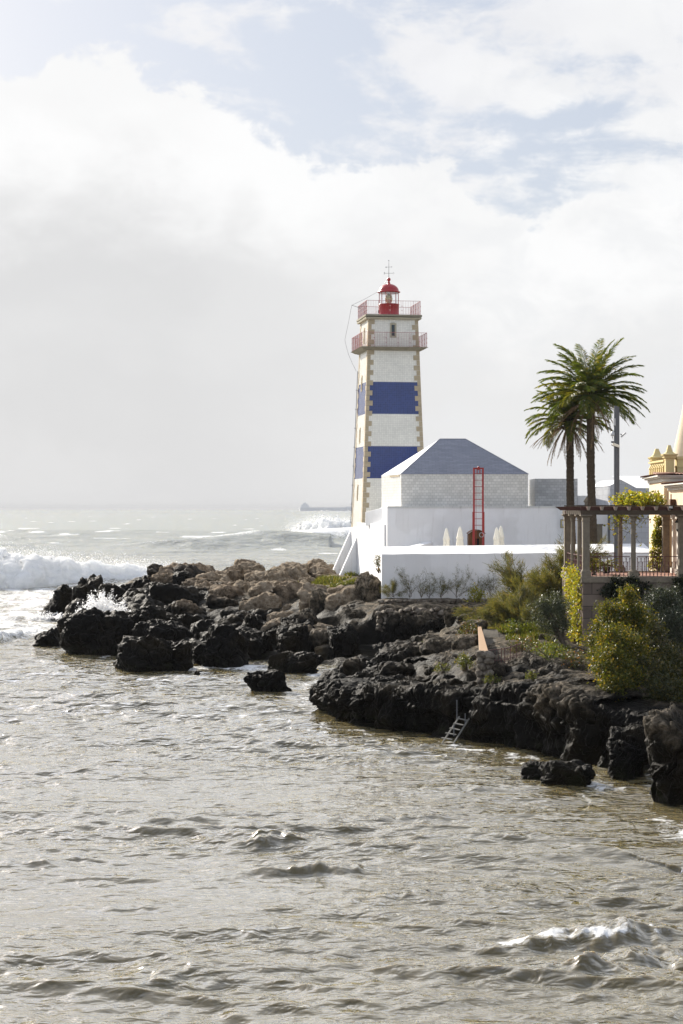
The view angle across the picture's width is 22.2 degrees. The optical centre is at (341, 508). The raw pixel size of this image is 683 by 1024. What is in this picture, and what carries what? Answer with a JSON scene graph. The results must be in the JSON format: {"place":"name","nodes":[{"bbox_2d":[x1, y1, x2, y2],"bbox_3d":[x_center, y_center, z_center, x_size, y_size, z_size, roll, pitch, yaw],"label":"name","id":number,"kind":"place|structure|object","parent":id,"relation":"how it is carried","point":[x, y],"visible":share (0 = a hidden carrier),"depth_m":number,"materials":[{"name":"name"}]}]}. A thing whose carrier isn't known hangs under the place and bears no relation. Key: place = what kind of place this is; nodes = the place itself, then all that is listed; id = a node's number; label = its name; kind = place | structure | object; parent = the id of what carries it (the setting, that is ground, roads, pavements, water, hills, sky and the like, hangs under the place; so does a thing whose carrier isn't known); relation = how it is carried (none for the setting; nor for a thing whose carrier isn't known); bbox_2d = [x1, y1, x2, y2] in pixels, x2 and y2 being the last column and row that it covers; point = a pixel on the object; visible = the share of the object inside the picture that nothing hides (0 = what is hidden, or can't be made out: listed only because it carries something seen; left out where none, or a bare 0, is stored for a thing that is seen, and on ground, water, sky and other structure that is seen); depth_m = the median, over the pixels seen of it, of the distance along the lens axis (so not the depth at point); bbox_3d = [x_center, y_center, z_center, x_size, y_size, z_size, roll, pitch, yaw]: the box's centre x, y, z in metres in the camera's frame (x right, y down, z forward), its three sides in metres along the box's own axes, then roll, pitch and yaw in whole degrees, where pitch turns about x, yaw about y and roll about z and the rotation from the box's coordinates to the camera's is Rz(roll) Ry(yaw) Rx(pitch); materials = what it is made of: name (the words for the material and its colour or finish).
{"place":"outdoors","nodes":[
{"label":"outdoors","id":0,"kind":"place"},
{"bbox_2d":[0,509,682,1023],"bbox_3d":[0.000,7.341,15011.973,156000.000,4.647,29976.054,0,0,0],"label":"water","id":1,"kind":"structure","parent":0,"point":[214,845],"depth_m":45.61,"materials":[{"name":"liquid"}]},
{"bbox_2d":[33,627,60,646],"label":"boulder","id":2,"kind":"object","parent":1,"relation":"in","point":[50,637],"visible":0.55,"depth_m":113.09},
{"bbox_2d":[53,584,72,613],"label":"boulder","id":3,"kind":"object","parent":1,"relation":"on","point":[62,595],"visible":0.71,"depth_m":141.47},
{"bbox_2d":[0,547,146,588],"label":"surf breaker","id":4,"kind":"object","parent":1,"relation":"in","point":[14,577],"visible":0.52,"depth_m":201.08,"materials":[{"name":"liquid"}]},
{"bbox_2d":[0,542,181,573],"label":"surf spray","id":5,"kind":"object","parent":1,"relation":"on","point":[81,560],"visible":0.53,"depth_m":207.20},
{"bbox_2d":[113,635,193,671],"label":"boulder","id":6,"kind":"object","parent":1,"relation":"in","point":[148,653],"visible":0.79,"depth_m":96.52,"materials":[{"name":"stone"}]},
{"bbox_2d":[243,669,291,691],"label":"boulder","id":7,"kind":"object","parent":1,"relation":"in","point":[272,680],"visible":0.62,"depth_m":85.27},
{"bbox_2d":[280,510,351,530],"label":"surf spray","id":8,"kind":"object","parent":1,"relation":"on","point":[317,520],"visible":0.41,"depth_m":499.96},
{"bbox_2d":[290,517,351,530],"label":"surf breaker","id":9,"kind":"object","parent":1,"relation":"in","point":[335,523],"visible":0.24,"depth_m":494.30,"materials":[{"name":"liquid"}]},
{"bbox_2d":[299,502,350,510],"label":"cargo ship","id":10,"kind":"object","parent":1,"relation":"on","point":[304,506],"visible":0.92,"depth_m":6484.00},
{"bbox_2d":[642,702,682,805],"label":"boulder","id":11,"kind":"object","parent":1,"relation":"in","point":[663,731],"visible":0.89,"depth_m":53.30,"materials":[{"name":"stone"}]},
{"bbox_2d":[0,0,682,508],"label":"sky","id":12,"kind":"structure","parent":0,"point":[198,198],"materials":[{"name":"white"}]},
{"bbox_2d":[120,574,681,769],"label":"rocky shore","id":13,"kind":"structure","parent":0,"point":[369,636],"depth_m":103.03,"materials":[{"name":"stone"}]},
{"bbox_2d":[25,611,63,621],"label":"surf spray","id":14,"kind":"object","parent":13,"relation":"on","point":[35,617],"visible":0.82,"depth_m":139.71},
{"bbox_2d":[62,598,88,617],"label":"boulder","id":15,"kind":"object","parent":13,"relation":"on","point":[71,607],"visible":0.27,"depth_m":136.68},
{"bbox_2d":[71,574,102,607],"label":"boulder","id":16,"kind":"object","parent":13,"relation":"on","point":[84,587],"visible":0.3,"depth_m":138.84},
{"bbox_2d":[57,607,134,655],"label":"boulder","id":17,"kind":"object","parent":13,"relation":"on","point":[94,631],"visible":0.74,"depth_m":107.26,"materials":[{"name":"stone"}]},
{"bbox_2d":[68,590,130,613],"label":"surf spray","id":18,"kind":"object","parent":13,"relation":"on","point":[103,600],"visible":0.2,"depth_m":123.33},
{"bbox_2d":[96,583,125,608],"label":"boulder","id":19,"kind":"object","parent":13,"relation":"on","point":[108,588],"visible":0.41,"depth_m":134.89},
{"bbox_2d":[114,593,165,611],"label":"boulder","id":20,"kind":"object","parent":13,"relation":"on","point":[138,601],"visible":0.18,"depth_m":125.08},
{"bbox_2d":[130,575,151,588],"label":"boulder","id":21,"kind":"object","parent":13,"relation":"on","point":[140,582],"visible":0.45,"depth_m":142.99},
{"bbox_2d":[126,605,167,623],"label":"boulder","id":22,"kind":"object","parent":13,"relation":"on","point":[145,613],"visible":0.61,"depth_m":113.42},
{"bbox_2d":[148,573,172,583],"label":"boulder","id":23,"kind":"object","parent":13,"relation":"on","point":[164,578],"visible":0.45,"depth_m":143.03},
{"bbox_2d":[132,619,193,641],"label":"boulder","id":24,"kind":"object","parent":13,"relation":"on","point":[164,629],"visible":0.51,"depth_m":105.66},
{"bbox_2d":[148,583,199,605],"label":"boulder","id":25,"kind":"object","parent":13,"relation":"on","point":[167,594],"visible":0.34,"depth_m":128.27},
{"bbox_2d":[170,571,193,584],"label":"boulder","id":26,"kind":"object","parent":13,"relation":"on","point":[178,578],"visible":0.25,"depth_m":142.93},
{"bbox_2d":[175,614,194,628],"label":"boulder","id":27,"kind":"object","parent":13,"relation":"on","point":[187,620],"visible":0.32,"depth_m":114.66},
{"bbox_2d":[166,599,206,615],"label":"boulder","id":28,"kind":"object","parent":13,"relation":"on","point":[181,607],"visible":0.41,"depth_m":118.28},
{"bbox_2d":[172,563,205,577],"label":"boulder","id":29,"kind":"object","parent":13,"relation":"on","point":[194,570],"visible":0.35,"depth_m":144.68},
{"bbox_2d":[181,577,212,586],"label":"boulder","id":30,"kind":"object","parent":13,"relation":"on","point":[189,582],"visible":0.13,"depth_m":139.01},
{"bbox_2d":[190,619,214,639],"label":"boulder","id":31,"kind":"object","parent":13,"relation":"on","point":[202,625],"visible":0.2,"depth_m":107.96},
{"bbox_2d":[196,571,230,580],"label":"boulder","id":32,"kind":"object","parent":13,"relation":"on","point":[213,576],"visible":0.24,"depth_m":141.57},
{"bbox_2d":[192,623,250,667],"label":"boulder","id":33,"kind":"object","parent":13,"relation":"on","point":[222,645],"visible":0.73,"depth_m":99.37,"materials":[{"name":"stone"}]},
{"bbox_2d":[205,593,238,607],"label":"boulder","id":34,"kind":"object","parent":13,"relation":"on","point":[214,601],"visible":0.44,"depth_m":123.81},
{"bbox_2d":[208,584,244,598],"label":"boulder","id":35,"kind":"object","parent":13,"relation":"on","point":[229,591],"visible":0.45,"depth_m":128.71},
{"bbox_2d":[218,613,244,627],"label":"boulder","id":36,"kind":"object","parent":13,"relation":"on","point":[235,620],"visible":0.45,"depth_m":113.48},
{"bbox_2d":[220,608,249,617],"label":"boulder","id":37,"kind":"object","parent":13,"relation":"on","point":[226,612],"visible":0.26,"depth_m":115.42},
{"bbox_2d":[226,569,251,581],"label":"boulder","id":38,"kind":"object","parent":13,"relation":"on","point":[234,575],"visible":0.39,"depth_m":143.10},
{"bbox_2d":[233,579,259,592],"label":"boulder","id":39,"kind":"object","parent":13,"relation":"on","point":[244,586],"visible":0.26,"depth_m":133.69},
{"bbox_2d":[236,629,266,659],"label":"boulder","id":40,"kind":"object","parent":13,"relation":"on","point":[256,649],"visible":0.39,"depth_m":104.14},
{"bbox_2d":[241,613,263,630],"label":"boulder","id":41,"kind":"object","parent":13,"relation":"on","point":[251,620],"visible":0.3,"depth_m":110.06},
{"bbox_2d":[244,570,268,581],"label":"boulder","id":42,"kind":"object","parent":13,"relation":"on","point":[257,575],"visible":0.15,"depth_m":139.49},
{"bbox_2d":[239,592,281,610],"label":"boulder","id":43,"kind":"object","parent":13,"relation":"on","point":[263,600],"visible":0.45,"depth_m":119.04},
{"bbox_2d":[249,630,272,650],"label":"boulder","id":44,"kind":"object","parent":13,"relation":"on","point":[266,638],"visible":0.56,"depth_m":105.42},
{"bbox_2d":[248,580,281,596],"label":"boulder","id":45,"kind":"object","parent":13,"relation":"on","point":[259,588],"visible":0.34,"depth_m":127.33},
{"bbox_2d":[267,570,293,581],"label":"boulder","id":46,"kind":"object","parent":13,"relation":"on","point":[281,575],"visible":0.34,"depth_m":137.15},
{"bbox_2d":[266,611,294,621],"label":"boulder","id":47,"kind":"object","parent":13,"relation":"on","point":[272,615],"visible":0.27,"depth_m":112.07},
{"bbox_2d":[266,580,303,602],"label":"boulder","id":48,"kind":"object","parent":13,"relation":"on","point":[285,591],"visible":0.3,"depth_m":121.07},
{"bbox_2d":[276,623,307,642],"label":"boulder","id":49,"kind":"object","parent":13,"relation":"on","point":[302,629],"visible":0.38,"depth_m":105.13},
{"bbox_2d":[275,631,311,652],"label":"boulder","id":50,"kind":"object","parent":13,"relation":"on","point":[294,641],"visible":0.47,"depth_m":103.64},
{"bbox_2d":[266,651,323,673],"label":"boulder","id":51,"kind":"object","parent":13,"relation":"on","point":[296,662],"visible":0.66,"depth_m":94.62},
{"bbox_2d":[283,565,307,577],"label":"boulder","id":52,"kind":"object","parent":13,"relation":"on","point":[294,570],"visible":0.25,"depth_m":138.69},
{"bbox_2d":[297,582,327,610],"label":"boulder","id":53,"kind":"object","parent":13,"relation":"on","point":[304,590],"visible":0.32,"depth_m":114.04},
{"bbox_2d":[307,628,328,646],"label":"boulder","id":54,"kind":"object","parent":13,"relation":"on","point":[318,637],"visible":0.59,"depth_m":104.19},
{"bbox_2d":[314,644,329,659],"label":"boulder","id":55,"kind":"object","parent":13,"relation":"on","point":[322,650],"visible":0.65,"depth_m":103.08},
{"bbox_2d":[309,562,335,579],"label":"boulder","id":56,"kind":"object","parent":13,"relation":"on","point":[318,569],"visible":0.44,"depth_m":139.59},
{"bbox_2d":[297,569,358,587],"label":"grass","id":57,"kind":"structure","parent":13,"relation":"on","point":[332,581],"depth_m":128.61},
{"bbox_2d":[324,586,362,609],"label":"boulder","id":58,"kind":"object","parent":13,"relation":"on","point":[345,595],"visible":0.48,"depth_m":111.66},
{"bbox_2d":[333,260,427,574],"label":"lighthouse","id":59,"kind":"object","parent":13,"relation":"on","point":[391,344],"visible":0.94,"depth_m":138.47,"materials":[{"name":"tile"}]},
{"bbox_2d":[379,577,407,597],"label":"seaside shrub","id":60,"kind":"object","parent":13,"relation":"on","point":[393,586],"visible":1,"depth_m":108.92,"materials":[{"name":"green plant"}]},
{"bbox_2d":[374,662,415,676],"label":"boulder","id":61,"kind":"object","parent":13,"relation":"on","point":[387,669],"visible":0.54,"depth_m":76.95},
{"bbox_2d":[375,606,443,631],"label":"rocks","id":62,"kind":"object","parent":13,"relation":"on","point":[436,612],"depth_m":105.41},
{"bbox_2d":[394,566,429,598],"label":"seaside shrub","id":63,"kind":"object","parent":13,"relation":"on","point":[404,582],"visible":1,"depth_m":109.03,"materials":[{"name":"grey plant"}]},
{"bbox_2d":[377,598,494,605],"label":"rubble wall","id":64,"kind":"structure","parent":13,"relation":"on","point":[410,601],"depth_m":107.78,"materials":[{"name":"stone"}]},
{"bbox_2d":[437,564,490,598],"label":"seaside shrub","id":65,"kind":"object","parent":13,"relation":"on","point":[460,584],"visible":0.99,"depth_m":108.84,"materials":[{"name":"grey plant"}]},
{"bbox_2d":[451,633,477,650],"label":"boulder","id":66,"kind":"object","parent":13,"relation":"on","point":[464,641],"visible":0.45,"depth_m":79.76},
{"bbox_2d":[454,651,475,671],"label":"scrub","id":67,"kind":"object","parent":13,"relation":"on","point":[463,661],"visible":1,"depth_m":72.39,"materials":[{"name":"green plant"}]},
{"bbox_2d":[454,616,482,635],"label":"scrub","id":68,"kind":"object","parent":13,"relation":"on","point":[474,628],"visible":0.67,"depth_m":83.84,"materials":[{"name":"green plant"}]},
{"bbox_2d":[455,620,487,633],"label":"boulder","id":69,"kind":"object","parent":13,"relation":"on","point":[483,624],"visible":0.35,"depth_m":85.94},
{"bbox_2d":[465,582,488,601],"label":"leafy shrub","id":70,"kind":"object","parent":13,"relation":"on","point":[474,593],"visible":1,"depth_m":106.94,"materials":[{"name":"green plant"}]},
{"bbox_2d":[357,506,607,580],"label":"fort wall","id":71,"kind":"structure","parent":13,"relation":"on","point":[386,526],"depth_m":122.00,"materials":[{"name":"paint"}]},
{"bbox_2d":[381,439,527,507],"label":"keepers house","id":72,"kind":"structure","parent":71,"relation":"on","point":[439,472],"depth_m":124.00,"materials":[{"name":"tile"}]},
{"bbox_2d":[529,479,577,505],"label":"tiled annex","id":73,"kind":"object","parent":71,"relation":"on","point":[547,492],"visible":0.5,"depth_m":126.50,"materials":[{"name":"tile"}]},
{"bbox_2d":[478,627,487,683],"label":"coped wall","id":74,"kind":"structure","parent":13,"relation":"on","point":[482,645],"depth_m":75.13,"materials":[{"name":"beige stone"}]},
{"bbox_2d":[475,650,494,686],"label":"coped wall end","id":75,"kind":"structure","parent":13,"relation":"on","point":[485,661],"depth_m":69.02,"materials":[{"name":"stone"}]},
{"bbox_2d":[453,549,561,620],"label":"tamarisk","id":76,"kind":"object","parent":13,"relation":"on","point":[512,583],"visible":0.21,"depth_m":92.39,"materials":[{"name":"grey plant"}]},
{"bbox_2d":[381,542,648,599],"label":"garden wall","id":77,"kind":"structure","parent":13,"relation":"on","point":[416,560],"depth_m":110.00,"materials":[{"name":"paint"}]},
{"bbox_2d":[476,584,553,629],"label":"tamarisk","id":78,"kind":"object","parent":13,"relation":"on","point":[498,613],"visible":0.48,"depth_m":87.00,"materials":[{"name":"green plant"}]},
{"bbox_2d":[503,618,539,635],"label":"scrub","id":79,"kind":"object","parent":13,"relation":"on","point":[513,625],"visible":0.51,"depth_m":83.92,"materials":[{"name":"green plant"}]},
{"bbox_2d":[502,633,541,652],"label":"scrub","id":80,"kind":"object","parent":13,"relation":"on","point":[523,644],"visible":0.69,"depth_m":75.94,"materials":[{"name":"green plant"}]},
{"bbox_2d":[521,760,543,778],"bbox_3d":[6.514,8.989,57.935,1.240,1.187,1.300,0,0,19],"label":"boulder","id":81,"kind":"object","parent":13,"relation":"on","point":[529,770],"visible":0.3,"depth_m":57.72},
{"bbox_2d":[492,620,576,652],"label":"grass","id":82,"kind":"structure","parent":13,"relation":"on","point":[501,629],"depth_m":81.10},
{"bbox_2d":[526,640,571,659],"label":"scrub","id":83,"kind":"object","parent":13,"relation":"on","point":[551,654],"visible":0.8,"depth_m":72.91,"materials":[{"name":"green plant"}]},
{"bbox_2d":[525,588,575,645],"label":"shrub","id":84,"kind":"object","parent":13,"relation":"on","point":[554,625],"visible":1,"depth_m":79.89,"materials":[{"name":"green plant"}]},
{"bbox_2d":[520,534,612,602],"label":"tamarisk","id":85,"kind":"object","parent":13,"relation":"on","point":[538,582],"visible":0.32,"depth_m":89.32,"materials":[{"name":"green plant"}]},
{"bbox_2d":[538,759,595,785],"bbox_3d":[7.333,8.838,56.939,1.886,1.320,1.585,0,0,0],"label":"boulder","id":86,"kind":"object","parent":13,"relation":"on","point":[573,772],"visible":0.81,"depth_m":56.42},
{"bbox_2d":[558,645,590,670],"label":"scrub","id":87,"kind":"object","parent":13,"relation":"on","point":[573,659],"visible":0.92,"depth_m":71.79,"materials":[{"name":"green plant"}]},
{"bbox_2d":[611,406,625,564],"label":"lamp pole","id":88,"kind":"object","parent":13,"relation":"on","point":[615,434],"visible":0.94,"depth_m":105.93,"materials":[{"name":"grey metal"}]},
{"bbox_2d":[561,571,682,656],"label":"terrace","id":89,"kind":"structure","parent":13,"relation":"on","point":[590,595],"depth_m":80.00,"materials":[{"name":"stone"}]},
{"bbox_2d":[558,559,582,645],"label":"creeper","id":90,"kind":"object","parent":89,"relation":"attached to","point":[572,587],"visible":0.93,"depth_m":81.17,"materials":[{"name":"green plant"}]},
{"bbox_2d":[593,558,621,573],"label":"potted palm","id":91,"kind":"object","parent":89,"relation":"on","point":[605,568],"visible":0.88,"depth_m":83.87,"materials":[{"name":"green plant"}]},
{"bbox_2d":[556,505,682,576],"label":"pergola","id":92,"kind":"object","parent":89,"relation":"on","point":[582,514],"visible":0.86,"depth_m":80.17,"materials":[{"name":"stone"}]},
{"bbox_2d":[602,515,650,547],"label":"hanging vine","id":93,"kind":"object","parent":92,"relation":"hanging from","point":[617,517],"visible":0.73,"depth_m":81.31,"materials":[{"name":"green plant"}]},
{"bbox_2d":[608,487,668,506],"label":"grape vine","id":94,"kind":"object","parent":92,"relation":"on","point":[631,497],"visible":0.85,"depth_m":82.41,"materials":[{"name":"green plant"}]},
{"bbox_2d":[647,515,661,570],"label":"climbing ivy","id":95,"kind":"object","parent":92,"relation":"attached to","point":[656,537],"visible":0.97,"depth_m":87.41,"materials":[{"name":"green plant"}]},
{"bbox_2d":[596,573,653,603],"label":"dark ivy","id":96,"kind":"object","parent":89,"relation":"attached to","point":[609,590],"visible":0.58,"depth_m":79.66,"materials":[{"name":"green plant"}]},
{"bbox_2d":[637,556,677,576],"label":"terrace railing","id":97,"kind":"object","parent":89,"relation":"on","point":[657,566],"visible":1,"depth_m":80.20,"materials":[{"name":"brown metal"}]},
{"bbox_2d":[640,407,682,572],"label":"villa","id":98,"kind":"object","parent":89,"relation":"on","point":[664,477],"visible":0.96,"depth_m":89.78,"materials":[{"name":"paint"}]},
{"bbox_2d":[606,724,648,779],"bbox_3d":[9.498,8.285,58.208,1.627,2.166,2.043,0,0,-18],"label":"boulder","id":99,"kind":"object","parent":13,"relation":"on","point":[627,751],"visible":0.81,"depth_m":57.56,"materials":[{"name":"stone"}]},
{"bbox_2d":[640,581,682,657],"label":"olive tree","id":100,"kind":"object","parent":13,"relation":"on","point":[674,626],"visible":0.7,"depth_m":71.48,"materials":[{"name":"green plant"}]},
{"bbox_2d":[280,571,607,763],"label":"rocky cliff","id":101,"kind":"structure","parent":0,"point":[400,629],"depth_m":82.26,"materials":[{"name":"stone"}]},
{"bbox_2d":[441,700,469,742],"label":"sea ladder","id":102,"kind":"object","parent":101,"relation":"attached to","point":[453,728],"visible":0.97,"depth_m":66.87,"materials":[{"name":"metal"}]},
{"bbox_2d":[483,629,498,676],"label":"cobbled path","id":103,"kind":"structure","parent":0,"point":[488,633],"depth_m":84.16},
{"bbox_2d":[309,669,682,760],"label":"cliff","id":104,"kind":"structure","parent":0,"point":[561,699],"depth_m":65.89,"materials":[{"name":"stone"}]},
{"bbox_2d":[579,580,657,701],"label":"golden bush","id":105,"kind":"object","parent":104,"relation":"on","point":[611,658],"visible":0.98,"depth_m":65.04,"materials":[{"name":"green plant"}]},
{"bbox_2d":[630,610,682,702],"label":"golden bush","id":106,"kind":"object","parent":104,"relation":"on","point":[664,674],"visible":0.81,"depth_m":64.79,"materials":[{"name":"green plant"}]},
{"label":"courtyard","id":107,"kind":"structure","parent":0,"visible":0},
{"bbox_2d":[466,529,485,545],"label":"kiosk","id":108,"kind":"object","parent":107,"relation":"on","point":[478,539],"visible":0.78,"depth_m":118.30,"materials":[{"name":"brown wood"}]},
{"bbox_2d":[472,466,483,545],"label":"red ladder","id":109,"kind":"object","parent":107,"relation":"on","point":[473,519],"visible":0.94,"depth_m":117.90,"materials":[{"name":"metal"}]},
{"bbox_2d":[524,376,612,543],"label":"palm tree","id":110,"kind":"object","parent":107,"relation":"on","point":[566,424],"visible":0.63,"depth_m":119.23,"materials":[{"name":"green plant"}]},
{"bbox_2d":[530,337,650,543],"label":"palm tree","id":111,"kind":"object","parent":107,"relation":"on","point":[592,388],"visible":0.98,"depth_m":116.34,"materials":[{"name":"green plant"}]},
{"bbox_2d":[595,476,648,547],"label":"gabled house","id":112,"kind":"structure","parent":107,"relation":"on","point":[604,490],"depth_m":123.00,"materials":[{"name":"paint"}]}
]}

